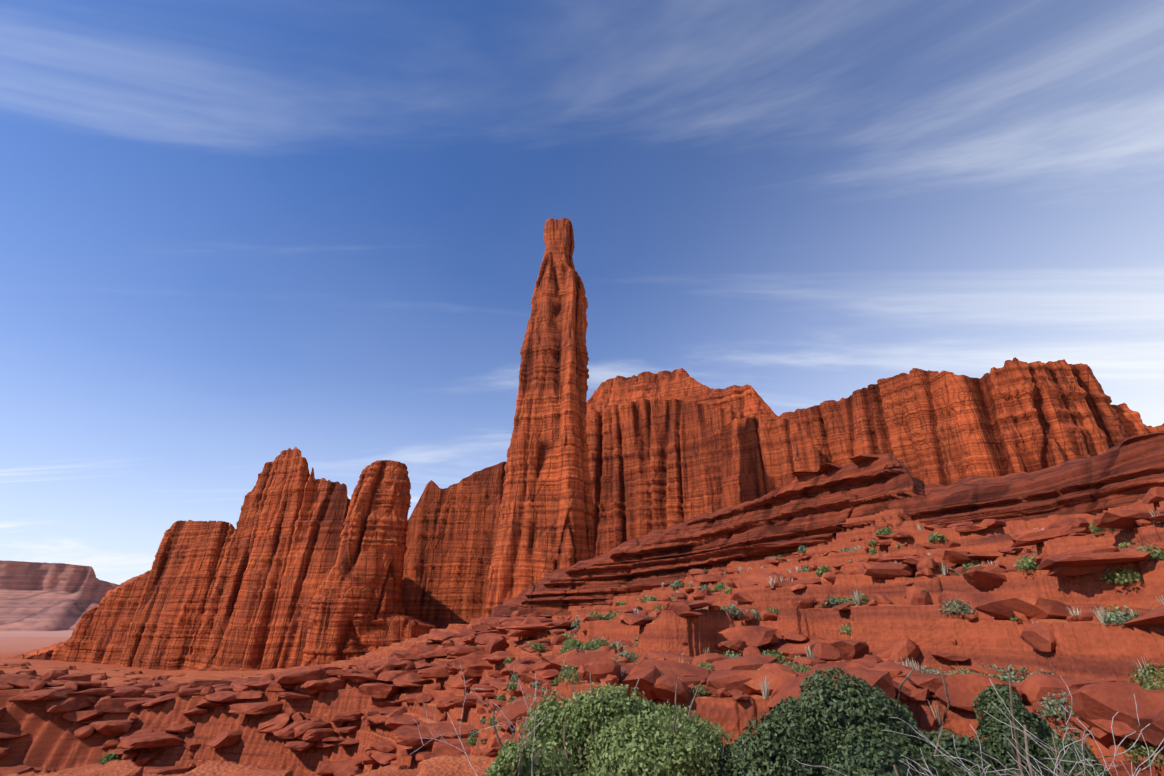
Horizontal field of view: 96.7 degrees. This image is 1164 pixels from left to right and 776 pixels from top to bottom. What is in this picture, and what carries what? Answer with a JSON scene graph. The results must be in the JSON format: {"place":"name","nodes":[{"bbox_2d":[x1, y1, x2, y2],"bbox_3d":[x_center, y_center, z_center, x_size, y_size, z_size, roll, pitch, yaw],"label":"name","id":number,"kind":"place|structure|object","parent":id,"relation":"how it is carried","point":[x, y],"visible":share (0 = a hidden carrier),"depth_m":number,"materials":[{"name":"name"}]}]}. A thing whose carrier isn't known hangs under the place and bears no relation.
{"place":"outdoors","nodes":[
{"label":"outdoors","id":0,"kind":"place"},
{"bbox_2d":[0,560,117,631],"bbox_3d":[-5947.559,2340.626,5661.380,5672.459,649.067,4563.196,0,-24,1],"label":"mesa","id":1,"kind":"structure","parent":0,"point":[38,596],"depth_m":4699.56,"materials":[{"name":"stone"}]},
{"bbox_2d":[0,499,1163,775],"bbox_3d":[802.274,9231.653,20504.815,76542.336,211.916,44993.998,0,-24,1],"label":"terrain","id":2,"kind":"structure","parent":0,"point":[1090,649],"depth_m":23.42,"materials":[{"name":"red stone"}]},
{"bbox_2d":[0,447,350,670],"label":"rock formation","id":3,"kind":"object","parent":2,"relation":"on","point":[209,595],"depth_m":334.15,"materials":[{"name":"stone"}]},
{"bbox_2d":[0,610,575,775],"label":"rocks","id":4,"kind":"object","parent":2,"relation":"on","point":[298,731],"depth_m":84.14,"materials":[{"name":"red stone"}]},
{"bbox_2d":[300,460,435,665],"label":"tower","id":5,"kind":"structure","parent":2,"relation":"on","point":[357,606],"depth_m":274.71,"materials":[{"name":"stone"}]},
{"bbox_2d":[401,461,505,628],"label":"rock cliff","id":6,"kind":"structure","parent":2,"relation":"on","point":[451,534],"depth_m":423.12,"materials":[{"name":"orange stone"}]},
{"bbox_2d":[410,663,549,775],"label":"dry branches","id":7,"kind":"object","parent":2,"relation":"on","point":[508,756],"depth_m":6.54,"materials":[{"name":"grey wood"}]},
{"bbox_2d":[484,218,595,617],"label":"rock spire","id":8,"kind":"structure","parent":2,"relation":"on","point":[545,525],"depth_m":272.19,"materials":[{"name":"stone"}]},
{"bbox_2d":[491,673,733,775],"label":"ash shrub","id":9,"kind":"object","parent":2,"relation":"on","point":[636,738],"depth_m":7.33,"materials":[{"name":"green plant"}]},
{"bbox_2d":[98,522,1163,766],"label":"shrubs","id":10,"kind":"object","parent":2,"relation":"on","point":[1022,566],"visible":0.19,"depth_m":17.61,"materials":[{"name":"green plant"}]},
{"bbox_2d":[111,508,1161,766],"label":"plants","id":11,"kind":"object","parent":2,"relation":"on","point":[909,666],"visible":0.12,"depth_m":13.98,"materials":[{"name":"green plant"}]},
{"bbox_2d":[586,398,753,556],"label":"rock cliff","id":12,"kind":"structure","parent":2,"relation":"on","point":[654,465],"depth_m":415.03,"materials":[{"name":"orange stone"}]},
{"bbox_2d":[586,368,776,418],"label":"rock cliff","id":13,"kind":"structure","parent":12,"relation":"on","point":[747,400],"depth_m":464.21,"materials":[{"name":"orange stone"}]},
{"bbox_2d":[721,414,825,508],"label":"rock cliff","id":14,"kind":"structure","parent":2,"relation":"on","point":[762,455],"depth_m":351.47,"materials":[{"name":"stone"}]},
{"bbox_2d":[468,546,1132,755],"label":"sage shrubs","id":15,"kind":"object","parent":2,"relation":"on","point":[966,610],"visible":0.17,"depth_m":14.24,"materials":[{"name":"green plant"}]},
{"bbox_2d":[470,509,1163,746],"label":"grass tufts","id":16,"kind":"object","parent":2,"relation":"on","point":[1101,618],"visible":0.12,"depth_m":15.30,"materials":[{"name":"green plant"}]},
{"bbox_2d":[472,479,1163,775],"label":"rocks","id":17,"kind":"object","parent":2,"relation":"on","point":[1097,705],"visible":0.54,"depth_m":14.94,"materials":[{"name":"red stone"}]},
{"bbox_2d":[719,667,1034,775],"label":"shrub","id":18,"kind":"object","parent":2,"relation":"on","point":[775,722],"depth_m":6.90,"materials":[{"name":"green plant"}]},
{"bbox_2d":[774,357,1163,485],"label":"rock cliff","id":19,"kind":"structure","parent":2,"relation":"on","point":[1014,415],"depth_m":289.32,"materials":[{"name":"orange stone"}]},
{"bbox_2d":[793,675,1163,775],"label":"dead brush","id":20,"kind":"object","parent":2,"relation":"on","point":[1080,761],"visible":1,"depth_m":4.35,"materials":[{"name":"grey wood"}]},
{"bbox_2d":[969,683,1113,775],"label":"shrub","id":21,"kind":"object","parent":2,"relation":"on","point":[989,730],"depth_m":7.66,"materials":[{"name":"green plant"}]},
{"bbox_2d":[0,0,1163,584],"label":"sky","id":22,"kind":"structure","parent":0,"point":[235,235],"materials":[{"name":"blue"}]},
{"bbox_2d":[700,735,773,775],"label":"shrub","id":23,"kind":"object","parent":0,"point":[739,743],"depth_m":7.36,"materials":[{"name":"green plant"}]},
{"bbox_2d":[472,432,1163,631],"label":"rock ledge","id":24,"kind":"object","parent":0,"point":[807,509],"depth_m":57.28,"materials":[{"name":"red stone"}]}
]}

